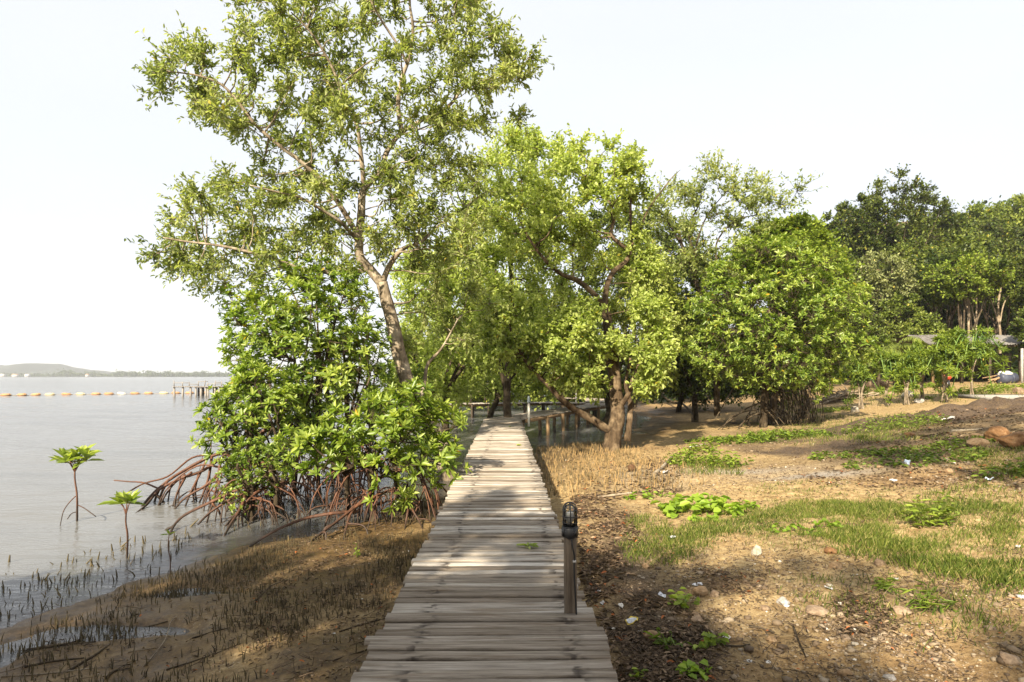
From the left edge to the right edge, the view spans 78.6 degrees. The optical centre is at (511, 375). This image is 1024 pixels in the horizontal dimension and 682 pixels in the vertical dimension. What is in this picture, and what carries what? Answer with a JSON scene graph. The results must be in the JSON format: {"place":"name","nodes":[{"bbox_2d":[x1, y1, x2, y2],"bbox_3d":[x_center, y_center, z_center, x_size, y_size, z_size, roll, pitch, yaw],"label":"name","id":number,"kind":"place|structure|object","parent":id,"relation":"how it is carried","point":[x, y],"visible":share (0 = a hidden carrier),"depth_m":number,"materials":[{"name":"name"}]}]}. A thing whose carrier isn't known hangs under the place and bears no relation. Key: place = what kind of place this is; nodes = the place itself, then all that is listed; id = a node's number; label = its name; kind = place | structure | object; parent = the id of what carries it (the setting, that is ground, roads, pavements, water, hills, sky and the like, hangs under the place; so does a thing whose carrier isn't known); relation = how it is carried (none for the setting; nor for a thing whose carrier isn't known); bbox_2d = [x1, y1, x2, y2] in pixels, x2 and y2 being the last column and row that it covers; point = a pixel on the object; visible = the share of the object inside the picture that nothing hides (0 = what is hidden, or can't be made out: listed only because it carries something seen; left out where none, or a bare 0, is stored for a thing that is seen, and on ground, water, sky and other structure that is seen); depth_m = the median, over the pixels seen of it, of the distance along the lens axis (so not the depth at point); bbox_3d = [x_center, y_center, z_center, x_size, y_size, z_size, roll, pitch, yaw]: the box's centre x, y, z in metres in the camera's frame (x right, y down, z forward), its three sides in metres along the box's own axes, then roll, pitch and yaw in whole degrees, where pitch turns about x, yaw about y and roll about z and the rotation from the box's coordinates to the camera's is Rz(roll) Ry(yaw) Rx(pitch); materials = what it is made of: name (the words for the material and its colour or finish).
{"place":"outdoors","nodes":[
{"label":"outdoors","id":0,"kind":"place"},
{"bbox_2d":[0,363,363,376],"bbox_3d":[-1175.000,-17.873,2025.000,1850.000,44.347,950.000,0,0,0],"label":"hills","id":1,"kind":"structure","parent":0,"point":[33,368],"depth_m":1901.93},
{"bbox_2d":[0,377,651,608],"bbox_3d":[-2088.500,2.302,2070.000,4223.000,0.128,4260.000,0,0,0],"label":"water","id":2,"kind":"structure","parent":0,"point":[142,436],"depth_m":15.41,"materials":[{"name":"liquid"}]},
{"bbox_2d":[50,443,104,525],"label":"mangrove sapling","id":3,"kind":"object","parent":2,"relation":"in","point":[86,452],"visible":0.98,"depth_m":10.04,"materials":[{"name":"green plant"}]},
{"bbox_2d":[173,380,271,395],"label":"pier","id":4,"kind":"structure","parent":2,"relation":"in","point":[200,390],"depth_m":71.05,"materials":[{"name":"brown wood"}]},
{"bbox_2d":[0,221,1023,681],"bbox_3d":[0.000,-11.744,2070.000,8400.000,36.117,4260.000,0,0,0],"label":"ground","id":5,"kind":"structure","parent":0,"point":[666,425],"depth_m":6.65,"materials":[{"name":"soil"}]},
{"bbox_2d":[67,621,167,672],"bbox_3d":[-3.433,2.292,5.335,0.282,0.076,0.996,0,0,14],"label":"stick","id":6,"kind":"object","parent":5,"relation":"on","point":[87,659],"visible":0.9,"depth_m":5.12,"materials":[{"name":"wood"}]},
{"bbox_2d":[0,368,234,376],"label":"trees","id":7,"kind":"object","parent":5,"relation":"on","point":[71,373],"visible":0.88,"depth_m":1590.73,"materials":[{"name":"green plant"}]},
{"bbox_2d":[97,488,144,565],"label":"mangrove sapling","id":8,"kind":"object","parent":5,"relation":"on","point":[121,498],"visible":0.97,"depth_m":7.89,"materials":[{"name":"green plant"}]},
{"bbox_2d":[114,349,322,516],"bbox_3d":[-5.218,1.166,11.181,3.938,3.315,2.276,0,0,-10],"label":"mangrove tree","id":9,"kind":"object","parent":5,"relation":"on","point":[251,417],"visible":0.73,"depth_m":11.06,"materials":[{"name":"green plant"}]},
{"bbox_2d":[165,435,309,536],"bbox_3d":[-4.274,1.810,9.844,2.268,1.726,1.539,0,0,-36],"label":"mangrove shrub","id":10,"kind":"object","parent":5,"relation":"on","point":[233,464],"visible":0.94,"depth_m":9.88,"materials":[{"name":"green plant"}]},
{"bbox_2d":[215,255,419,507],"bbox_3d":[-3.959,0.095,12.352,4.286,5.233,3.272,0,0,0],"label":"mangrove tree","id":11,"kind":"object","parent":5,"relation":"on","point":[282,323],"visible":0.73,"depth_m":11.94,"materials":[{"name":"green plant"}]},
{"bbox_2d":[124,0,554,482],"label":"tall tree","id":12,"kind":"object","parent":5,"relation":"on","point":[208,105],"visible":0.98,"depth_m":13.16,"materials":[{"name":"green plant"}]},
{"bbox_2d":[272,293,429,483],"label":"mangrove tree","id":13,"kind":"object","parent":5,"relation":"on","point":[414,372],"visible":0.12,"depth_m":14.38,"materials":[{"name":"green plant"}]},
{"bbox_2d":[0,439,717,681],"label":"breathing roots","id":14,"kind":"object","parent":5,"relation":"on","point":[296,626],"visible":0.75,"depth_m":6.91,"materials":[{"name":"brown plant"}]},
{"bbox_2d":[248,376,472,546],"bbox_3d":[-2.140,1.271,9.556,3.134,2.560,2.725,0,0,0],"label":"mangrove tree","id":15,"kind":"object","parent":5,"relation":"on","point":[395,422],"visible":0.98,"depth_m":9.37,"materials":[{"name":"green plant"}]},
{"bbox_2d":[377,238,504,433],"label":"mangrove tree","id":16,"kind":"object","parent":5,"relation":"on","point":[445,386],"visible":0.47,"depth_m":23.30,"materials":[{"name":"green plant"}]},
{"bbox_2d":[384,333,515,410],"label":"mangrove tree","id":17,"kind":"object","parent":5,"relation":"on","point":[475,398],"visible":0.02,"depth_m":40.37,"materials":[{"name":"green plant"}]},
{"bbox_2d":[398,266,549,402],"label":"mangrove tree","id":18,"kind":"object","parent":5,"relation":"on","point":[505,283],"visible":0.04,"depth_m":46.66,"materials":[{"name":"green plant"}]},
{"bbox_2d":[350,383,617,681],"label":"boardwalk","id":19,"kind":"structure","parent":5,"relation":"on","point":[480,598],"depth_m":4.31,"materials":[{"name":"grey wood"}]},
{"bbox_2d":[561,502,577,614],"bbox_3d":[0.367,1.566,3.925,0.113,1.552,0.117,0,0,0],"label":"bollard lamp","id":20,"kind":"object","parent":19,"relation":"attached to","point":[569,531],"visible":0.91,"depth_m":3.89,"materials":[{"name":"black metal"}]},
{"bbox_2d":[441,117,568,417],"bbox_3d":[-0.346,-3.408,22.862,5.321,12.682,5.258,0,0,0],"label":"mangrove tree","id":21,"kind":"object","parent":5,"relation":"on","point":[513,140],"visible":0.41,"depth_m":22.67,"materials":[{"name":"green plant"}]},
{"bbox_2d":[0,405,1023,681],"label":"leaf litter","id":22,"kind":"object","parent":5,"relation":"on","point":[646,655],"visible":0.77,"depth_m":5.79,"materials":[{"name":"plant"}]},
{"bbox_2d":[430,282,602,417],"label":"mangrove tree","id":23,"kind":"object","parent":5,"relation":"on","point":[497,387],"visible":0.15,"depth_m":28.70,"materials":[{"name":"green plant"}]},
{"bbox_2d":[511,333,622,410],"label":"mangrove tree","id":24,"kind":"object","parent":5,"relation":"on","point":[538,398],"visible":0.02,"depth_m":42.46,"materials":[{"name":"green plant"}]},
{"bbox_2d":[466,123,686,450],"bbox_3d":[1.911,-2.637,18.957,6.512,10.232,4.694,0,0,0],"label":"lime green tree","id":25,"kind":"object","parent":5,"relation":"on","point":[546,202],"visible":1,"depth_m":18.08,"materials":[{"name":"green plant"}]},
{"bbox_2d":[540,234,695,428],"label":"mangrove tree","id":26,"kind":"object","parent":5,"relation":"on","point":[622,317],"visible":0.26,"depth_m":26.71,"materials":[{"name":"green plant"}]},
{"bbox_2d":[557,203,707,406],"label":"mangrove tree","id":27,"kind":"object","parent":5,"relation":"on","point":[597,214],"visible":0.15,"depth_m":45.21,"materials":[{"name":"green plant"}]},
{"bbox_2d":[623,488,669,499],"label":"leafy patch","id":28,"kind":"object","parent":5,"relation":"on","point":[631,496],"visible":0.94,"depth_m":10.87,"materials":[{"name":"green plant"}]},
{"bbox_2d":[307,408,1023,681],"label":"gravel","id":29,"kind":"structure","parent":5,"relation":"on","point":[815,643],"depth_m":4.98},
{"bbox_2d":[643,627,691,652],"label":"weed","id":30,"kind":"object","parent":5,"relation":"on","point":[666,641],"visible":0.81,"depth_m":4.75,"materials":[{"name":"green plant"}]},
{"bbox_2d":[667,587,699,608],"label":"weed","id":31,"kind":"object","parent":5,"relation":"on","point":[685,598],"visible":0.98,"depth_m":5.55,"materials":[{"name":"green plant"}]},
{"bbox_2d":[637,238,742,421],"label":"mangrove tree","id":32,"kind":"object","parent":5,"relation":"on","point":[691,382],"visible":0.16,"depth_m":30.30,"materials":[{"name":"green plant"}]},
{"bbox_2d":[633,333,747,411],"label":"mangrove tree","id":33,"kind":"object","parent":5,"relation":"on","point":[725,392],"visible":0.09,"depth_m":37.46,"materials":[{"name":"green plant"}]},
{"bbox_2d":[675,659,711,680],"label":"weed","id":34,"kind":"object","parent":5,"relation":"on","point":[684,666],"visible":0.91,"depth_m":4.30,"materials":[{"name":"green plant"}]},
{"bbox_2d":[676,439,719,453],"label":"leafy patch","id":35,"kind":"object","parent":5,"relation":"on","point":[695,447],"visible":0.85,"depth_m":16.95,"materials":[{"name":"green plant"}]},
{"bbox_2d":[650,492,749,518],"bbox_3d":[2.918,2.002,9.769,1.449,0.343,0.958,0,0,0],"label":"broadleaf patch","id":36,"kind":"object","parent":5,"relation":"on","point":[716,506],"visible":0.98,"depth_m":9.61,"materials":[{"name":"green plant"}]},
{"bbox_2d":[692,586,707,596],"bbox_3d":[1.754,2.015,5.827,0.144,0.102,0.119,0,0,0],"label":"rock","id":37,"kind":"object","parent":5,"relation":"on","point":[700,590],"visible":0.93,"depth_m":5.79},
{"bbox_2d":[663,447,755,467],"bbox_3d":[4.667,1.943,14.906,1.845,0.474,1.653,0,0,-43],"label":"leafy patch","id":38,"kind":"object","parent":5,"relation":"on","point":[710,460],"visible":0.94,"depth_m":14.69,"materials":[{"name":"green plant"}]},
{"bbox_2d":[692,631,728,649],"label":"weed","id":39,"kind":"object","parent":5,"relation":"on","point":[709,641],"visible":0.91,"depth_m":4.73,"materials":[{"name":"green plant"}]},
{"bbox_2d":[684,435,752,441],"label":"creeper patch","id":40,"kind":"object","parent":5,"relation":"on","point":[703,438],"visible":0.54,"depth_m":20.95,"materials":[{"name":"green plant"}]},
{"bbox_2d":[613,146,827,415],"bbox_3d":[8.889,-3.865,26.977,8.669,11.156,5.091,0,0,0],"label":"sparse tree","id":41,"kind":"object","parent":5,"relation":"on","point":[749,201],"visible":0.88,"depth_m":26.33,"materials":[{"name":"green plant"}]},
{"bbox_2d":[708,428,835,444],"bbox_3d":[8.409,1.975,20.408,4.027,0.572,2.176,0,0,0],"label":"creeper patch","id":42,"kind":"object","parent":5,"relation":"on","point":[762,436],"visible":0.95,"depth_m":20.12,"materials":[{"name":"green plant"}]},
{"bbox_2d":[674,225,889,429],"bbox_3d":[10.550,-1.910,24.612,8.691,8.512,5.891,0,0,-29],"label":"round mangrove","id":43,"kind":"object","parent":5,"relation":"on","point":[815,308],"visible":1,"depth_m":23.87,"materials":[{"name":"green plant"}]},
{"bbox_2d":[716,207,874,418],"bbox_3d":[13.056,-2.657,29.476,8.283,9.962,6.692,0,0,0],"label":"creeper covered tree","id":44,"kind":"object","parent":5,"relation":"on","point":[821,233],"visible":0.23,"depth_m":28.20,"materials":[{"name":"green plant"}]},
{"bbox_2d":[581,195,1017,403],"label":"undergrowth","id":45,"kind":"object","parent":5,"relation":"on","point":[1014,363],"visible":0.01,"depth_m":54.69,"materials":[{"name":"green plant"}]},
{"bbox_2d":[766,518,845,534],"bbox_3d":[3.788,1.922,7.926,1.120,0.207,0.500,0,0,0],"label":"leafy patch","id":46,"kind":"object","parent":5,"relation":"on","point":[793,525],"visible":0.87,"depth_m":7.99,"materials":[{"name":"green plant"}]},
{"bbox_2d":[805,605,829,615],"bbox_3d":[2.596,2.007,5.329,0.208,0.073,0.184,0,0,0],"label":"rock","id":47,"kind":"object","parent":5,"relation":"on","point":[816,610],"visible":0.89,"depth_m":5.29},
{"bbox_2d":[614,379,1023,652],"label":"grass","id":48,"kind":"structure","parent":5,"relation":"on","point":[996,571],"depth_m":7.67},
{"bbox_2d":[810,405,852,413],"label":"weed patch","id":49,"kind":"object","parent":5,"relation":"on","point":[835,408],"visible":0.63,"depth_m":31.60,"materials":[{"name":"green plant"}]},
{"bbox_2d":[819,199,870,253],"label":"forest tree","id":50,"kind":"object","parent":5,"relation":"on","point":[835,223],"visible":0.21,"depth_m":71.27,"materials":[{"name":"green plant"}]},
{"bbox_2d":[810,384,888,405],"bbox_3d":[19.473,1.128,37.045,5.010,1.769,2.631,0,0,0],"label":"frond heap","id":51,"kind":"object","parent":5,"relation":"on","point":[839,396],"visible":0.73,"depth_m":36.35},
{"bbox_2d":[807,446,906,460],"bbox_3d":[8.146,1.839,14.738,2.317,0.357,1.322,0,0,0],"label":"creeper patch","id":52,"kind":"object","parent":5,"relation":"on","point":[846,453],"visible":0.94,"depth_m":14.67,"materials":[{"name":"green plant"}]},
{"bbox_2d":[836,358,884,408],"bbox_3d":[17.126,0.379,31.074,2.097,2.744,1.952,0,0,0],"label":"arching plant","id":53,"kind":"object","parent":5,"relation":"on","point":[861,377],"visible":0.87,"depth_m":30.95,"materials":[{"name":"green plant"}]},
{"bbox_2d":[833,192,905,309],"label":"forest tree","id":54,"kind":"object","parent":5,"relation":"on","point":[851,227],"visible":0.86,"depth_m":64.91,"materials":[{"name":"green plant"}]},
{"bbox_2d":[843,309,895,360],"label":"forest tree","id":55,"kind":"object","parent":5,"relation":"on","point":[877,320],"visible":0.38,"depth_m":43.15,"materials":[{"name":"green plant"}]},
{"bbox_2d":[845,347,908,388],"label":"palm","id":56,"kind":"object","parent":5,"relation":"on","point":[879,375],"visible":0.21,"depth_m":39.91,"materials":[{"name":"green plant"}]},
{"bbox_2d":[847,247,922,381],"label":"forest tree","id":57,"kind":"object","parent":5,"relation":"on","point":[878,280],"visible":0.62,"depth_m":50.83,"materials":[{"name":"green plant"}]},
{"bbox_2d":[869,573,907,594],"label":"weed","id":58,"kind":"object","parent":5,"relation":"on","point":[883,585],"visible":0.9,"depth_m":5.67,"materials":[{"name":"green plant"}]},
{"bbox_2d":[870,349,909,405],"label":"arching plant","id":59,"kind":"object","parent":5,"relation":"on","point":[885,365],"visible":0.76,"depth_m":30.81,"materials":[{"name":"green plant"}]},
{"bbox_2d":[841,412,949,434],"bbox_3d":[12.292,1.546,20.310,3.372,0.766,2.262,0,0,0],"label":"weed patch","id":60,"kind":"object","parent":5,"relation":"on","point":[898,423],"visible":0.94,"depth_m":20.22,"materials":[{"name":"green plant"}]},
{"bbox_2d":[864,336,927,384],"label":"palm","id":61,"kind":"object","parent":5,"relation":"on","point":[896,346],"visible":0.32,"depth_m":42.37,"materials":[{"name":"green plant"}]},
{"bbox_2d":[871,287,934,368],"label":"forest tree","id":62,"kind":"object","parent":5,"relation":"on","point":[892,323],"visible":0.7,"depth_m":49.44,"materials":[{"name":"green plant"}]},
{"bbox_2d":[853,163,953,333],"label":"forest tree","id":63,"kind":"object","parent":5,"relation":"on","point":[916,220],"visible":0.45,"depth_m":66.34,"materials":[{"name":"green plant"}]},
{"bbox_2d":[882,348,924,404],"bbox_3d":[19.055,0.078,30.101,1.679,2.835,1.913,0,0,-24],"label":"arching plant","id":64,"kind":"object","parent":5,"relation":"on","point":[910,367],"visible":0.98,"depth_m":29.90,"materials":[{"name":"green plant"}]},
{"bbox_2d":[878,231,948,312],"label":"forest tree","id":65,"kind":"object","parent":5,"relation":"on","point":[910,249],"visible":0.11,"depth_m":61.26,"materials":[{"name":"green plant"}]},
{"bbox_2d":[842,447,992,469],"bbox_3d":[8.403,1.708,12.996,2.991,0.495,1.526,0,0,0],"label":"creeper patch","id":66,"kind":"object","parent":5,"relation":"on","point":[913,455],"visible":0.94,"depth_m":12.91,"materials":[{"name":"green plant"}]},
{"bbox_2d":[897,311,949,381],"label":"forest tree","id":67,"kind":"object","parent":5,"relation":"on","point":[922,323],"visible":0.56,"depth_m":47.38,"materials":[{"name":"green plant"}]},
{"bbox_2d":[900,339,948,399],"bbox_3d":[20.383,-0.167,31.020,2.395,3.334,1.825,0,0,44],"label":"arching plant","id":68,"kind":"object","parent":5,"relation":"on","point":[919,350],"visible":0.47,"depth_m":30.78,"materials":[{"name":"green plant"}]},
{"bbox_2d":[903,253,949,322],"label":"forest tree","id":69,"kind":"object","parent":5,"relation":"on","point":[920,293],"visible":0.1,"depth_m":57.65,"materials":[{"name":"green plant"}]},
{"bbox_2d":[895,579,958,614],"bbox_3d":[3.438,1.842,5.133,0.509,0.242,0.374,0,0,0],"label":"weed","id":70,"kind":"object","parent":5,"relation":"on","point":[924,601],"visible":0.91,"depth_m":5.15,"materials":[{"name":"green plant"}]},
{"bbox_2d":[893,265,962,318],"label":"slender tree","id":71,"kind":"object","parent":5,"relation":"on","point":[923,296],"visible":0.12,"depth_m":55.95,"materials":[{"name":"green plant"}]},
{"bbox_2d":[897,492,960,528],"bbox_3d":[5.109,1.660,7.672,0.696,0.446,0.507,0,0,18],"label":"weed","id":72,"kind":"object","parent":5,"relation":"on","point":[941,513],"visible":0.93,"depth_m":7.62,"materials":[{"name":"green plant"}]},
{"bbox_2d":[901,252,956,327],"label":"slender tree","id":73,"kind":"object","parent":5,"relation":"on","point":[915,260],"visible":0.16,"depth_m":54.81,"materials":[{"name":"green plant"}]},
{"bbox_2d":[895,194,971,258],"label":"forest tree","id":74,"kind":"object","parent":5,"relation":"on","point":[948,225],"visible":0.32,"depth_m":72.22,"materials":[{"name":"green plant"}]},
{"bbox_2d":[917,303,967,334],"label":"forest tree","id":75,"kind":"object","parent":5,"relation":"on","point":[928,310],"visible":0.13,"depth_m":59.98,"materials":[{"name":"green plant"}]},
{"bbox_2d":[893,435,995,453],"bbox_3d":[9.993,1.573,14.262,2.349,0.488,1.133,0,0,0],"label":"weed patch","id":76,"kind":"object","parent":5,"relation":"on","point":[946,443],"visible":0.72,"depth_m":14.23,"materials":[{"name":"green plant"}]},
{"bbox_2d":[924,287,968,334],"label":"forest tree","id":77,"kind":"object","parent":5,"relation":"on","point":[935,302],"visible":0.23,"depth_m":52.80,"materials":[{"name":"green plant"}]},
{"bbox_2d":[917,331,977,402],"bbox_3d":[19.814,-0.384,28.465,2.362,3.404,2.664,0,0,33],"label":"arching plant","id":78,"kind":"object","parent":5,"relation":"on","point":[943,357],"visible":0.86,"depth_m":28.19,"materials":[{"name":"green plant"}]},
{"bbox_2d":[938,212,977,235],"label":"forest tree","id":79,"kind":"object","parent":5,"relation":"on","point":[963,218],"visible":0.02,"depth_m":81.99,"materials":[{"name":"green plant"}]},
{"bbox_2d":[894,334,1023,383],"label":"shed","id":80,"kind":"structure","parent":5,"relation":"on","point":[1009,340],"depth_m":43.01,"materials":[{"name":"grey wood"}]},
{"bbox_2d":[915,248,1015,334],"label":"forest tree","id":81,"kind":"object","parent":5,"relation":"on","point":[970,271],"visible":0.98,"depth_m":49.21,"materials":[{"name":"green plant"}]},
{"bbox_2d":[930,225,1004,259],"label":"forest tree","id":82,"kind":"object","parent":5,"relation":"on","point":[981,239],"visible":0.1,"depth_m":70.09,"materials":[{"name":"green plant"}]},
{"bbox_2d":[930,325,1010,396],"bbox_3d":[20.609,-0.641,28.069,2.730,3.459,2.456,0,0,15],"label":"arching plant","id":83,"kind":"object","parent":5,"relation":"on","point":[978,346],"visible":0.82,"depth_m":27.74,"materials":[{"name":"green plant"}]},
{"bbox_2d":[920,228,1023,334],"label":"slender tree","id":84,"kind":"object","parent":5,"relation":"on","point":[960,240],"visible":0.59,"depth_m":50.94,"materials":[{"name":"green plant"}]},
{"bbox_2d":[928,251,1017,329],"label":"slender tree","id":85,"kind":"object","parent":5,"relation":"on","point":[1003,262],"visible":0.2,"depth_m":47.25,"materials":[{"name":"green plant"}]},
{"bbox_2d":[925,383,1023,399],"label":"weed patch","id":86,"kind":"object","parent":5,"relation":"on","point":[958,391],"visible":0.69,"depth_m":31.13,"materials":[{"name":"green plant"}]},
{"bbox_2d":[966,438,989,445],"bbox_3d":[10.324,1.482,13.850,0.423,0.224,0.392,0,0,-25],"label":"rock","id":87,"kind":"object","parent":5,"relation":"on","point":[975,441],"visible":0.72,"depth_m":13.78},
{"bbox_2d":[947,296,1018,354],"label":"forest tree","id":88,"kind":"object","parent":5,"relation":"on","point":[981,321],"visible":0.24,"depth_m":59.55,"materials":[{"name":"green plant"}]},
{"bbox_2d":[955,244,1021,329],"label":"slender tree","id":89,"kind":"object","parent":5,"relation":"on","point":[969,250],"visible":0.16,"depth_m":51.55,"materials":[{"name":"green plant"}]},
{"bbox_2d":[954,199,1023,240],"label":"forest tree","id":90,"kind":"object","parent":5,"relation":"on","point":[978,209],"visible":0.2,"depth_m":84.54,"materials":[{"name":"green plant"}]},
{"bbox_2d":[958,272,1023,352],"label":"slender tree","id":91,"kind":"object","parent":5,"relation":"on","point":[998,315],"visible":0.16,"depth_m":51.93,"materials":[{"name":"brown plant"}]},
{"bbox_2d":[958,394,1023,399],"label":"concrete slab","id":92,"kind":"structure","parent":5,"relation":"on","point":[988,396],"depth_m":21.97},
{"bbox_2d":[969,214,1023,253],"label":"forest tree","id":93,"kind":"object","parent":5,"relation":"on","point":[989,225],"visible":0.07,"depth_m":79.14,"materials":[{"name":"green plant"}]},
{"bbox_2d":[984,426,1009,441],"bbox_3d":[10.936,1.335,14.105,0.428,0.418,0.419,0,0,-19],"label":"rock","id":94,"kind":"object","parent":5,"relation":"on","point":[996,433],"visible":0.64,"depth_m":13.99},
{"bbox_2d":[971,248,1023,351],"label":"forest tree","id":95,"kind":"object","parent":5,"relation":"on","point":[1019,269],"visible":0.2,"depth_m":52.80,"materials":[{"name":"green plant"}]},
{"bbox_2d":[972,457,1023,478],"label":"weed patch","id":96,"kind":"object","parent":5,"relation":"on","point":[1005,466],"visible":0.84,"depth_m":10.48,"materials":[{"name":"green plant"}]},
{"bbox_2d":[974,223,1023,300],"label":"forest tree","id":97,"kind":"object","parent":5,"relation":"on","point":[1008,240],"visible":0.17,"depth_m":68.81,"materials":[{"name":"green plant"}]},
{"bbox_2d":[990,193,1023,241],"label":"forest tree","id":98,"kind":"object","parent":5,"relation":"on","point":[1018,202],"visible":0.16,"depth_m":84.24,"materials":[{"name":"green plant"}]},
{"bbox_2d":[995,371,1018,383],"bbox_3d":[31.238,0.098,39.550,1.145,0.854,0.817,0,0,0],"label":"drum","id":99,"kind":"object","parent":5,"relation":"on","point":[1007,377],"visible":0.86,"depth_m":39.27,"materials":[{"name":"blue paint"}]},
{"bbox_2d":[999,651,1020,664],"bbox_3d":[3.286,1.871,4.128,0.124,0.077,0.121,0,0,-43],"label":"rock","id":100,"kind":"object","parent":5,"relation":"on","point":[1009,659],"visible":0.92,"depth_m":4.10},
{"bbox_2d":[998,431,1023,447],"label":"rock","id":101,"kind":"object","parent":5,"relation":"on","point":[1014,439],"visible":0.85,"depth_m":13.02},
{"bbox_2d":[1006,306,1023,352],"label":"forest tree","id":102,"kind":"object","parent":5,"relation":"on","point":[1016,329],"visible":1,"depth_m":40.29,"materials":[{"name":"green plant"}]},
{"bbox_2d":[1007,279,1023,316],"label":"forest tree","id":103,"kind":"object","parent":5,"relation":"on","point":[1018,300],"visible":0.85,"depth_m":50.37,"materials":[{"name":"green plant"}]},
{"bbox_2d":[0,0,1023,375],"label":"sky","id":104,"kind":"structure","parent":0,"point":[849,92],"materials":[{"name":"white"}]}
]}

